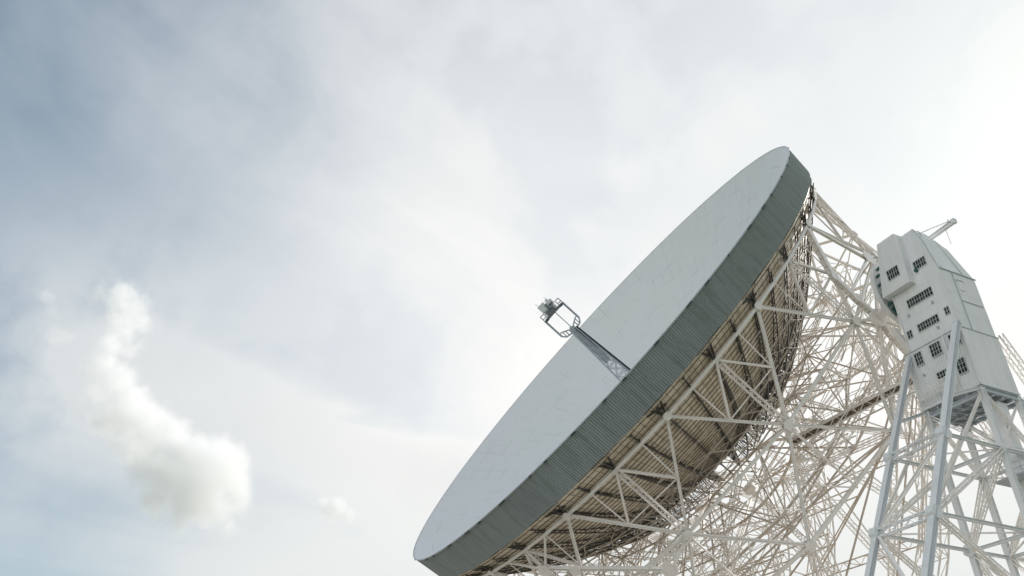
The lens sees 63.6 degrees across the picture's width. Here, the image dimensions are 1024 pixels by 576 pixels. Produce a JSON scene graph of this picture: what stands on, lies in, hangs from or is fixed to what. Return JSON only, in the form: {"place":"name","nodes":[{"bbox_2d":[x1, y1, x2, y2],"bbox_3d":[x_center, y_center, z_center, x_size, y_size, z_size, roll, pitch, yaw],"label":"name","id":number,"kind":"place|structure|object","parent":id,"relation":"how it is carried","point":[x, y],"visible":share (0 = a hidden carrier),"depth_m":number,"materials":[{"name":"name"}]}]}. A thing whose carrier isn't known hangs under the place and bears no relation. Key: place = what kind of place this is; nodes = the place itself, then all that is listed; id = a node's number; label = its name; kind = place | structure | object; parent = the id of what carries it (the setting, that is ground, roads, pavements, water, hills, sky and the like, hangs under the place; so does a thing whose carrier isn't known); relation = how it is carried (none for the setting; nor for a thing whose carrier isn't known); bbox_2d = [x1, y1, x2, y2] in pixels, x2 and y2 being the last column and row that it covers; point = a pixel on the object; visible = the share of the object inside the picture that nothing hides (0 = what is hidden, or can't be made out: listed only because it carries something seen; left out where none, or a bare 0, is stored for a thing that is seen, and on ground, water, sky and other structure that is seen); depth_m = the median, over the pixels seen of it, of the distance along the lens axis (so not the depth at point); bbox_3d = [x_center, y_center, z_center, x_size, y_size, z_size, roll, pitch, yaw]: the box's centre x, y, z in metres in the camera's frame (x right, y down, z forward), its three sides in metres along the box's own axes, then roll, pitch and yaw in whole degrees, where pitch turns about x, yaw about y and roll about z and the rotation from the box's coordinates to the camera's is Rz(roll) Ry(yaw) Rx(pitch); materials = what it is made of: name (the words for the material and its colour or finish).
{"place":"outdoors","nodes":[
{"label":"outdoors","id":0,"kind":"place"},
{"bbox_2d":[0,0,1023,575],"label":"sky","id":1,"kind":"structure","parent":0,"point":[273,273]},
{"bbox_3d":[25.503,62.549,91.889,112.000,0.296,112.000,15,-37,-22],"label":"path","id":2,"kind":"structure","parent":0,"visible":0},
{"bbox_2d":[864,218,1023,575],"bbox_3d":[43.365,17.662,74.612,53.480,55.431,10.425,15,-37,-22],"label":"support tower","id":3,"kind":"structure","parent":2,"relation":"on","point":[929,299],"depth_m":76.69,"materials":[{"name":"metal"}]},
{"bbox_2d":[413,146,949,575],"bbox_3d":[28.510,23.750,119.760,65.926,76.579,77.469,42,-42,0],"label":"radio dish","id":4,"kind":"object","parent":3,"relation":"on","point":[641,402],"visible":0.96,"depth_m":95.71,"materials":[{"name":"metal"}]},
{"bbox_2d":[785,338,915,450],"bbox_3d":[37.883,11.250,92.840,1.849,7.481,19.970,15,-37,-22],"label":"access walkway","id":5,"kind":"structure","parent":4,"relation":"attached to","point":[873,400],"depth_m":91.37,"materials":[{"name":"beige weathered steel"}]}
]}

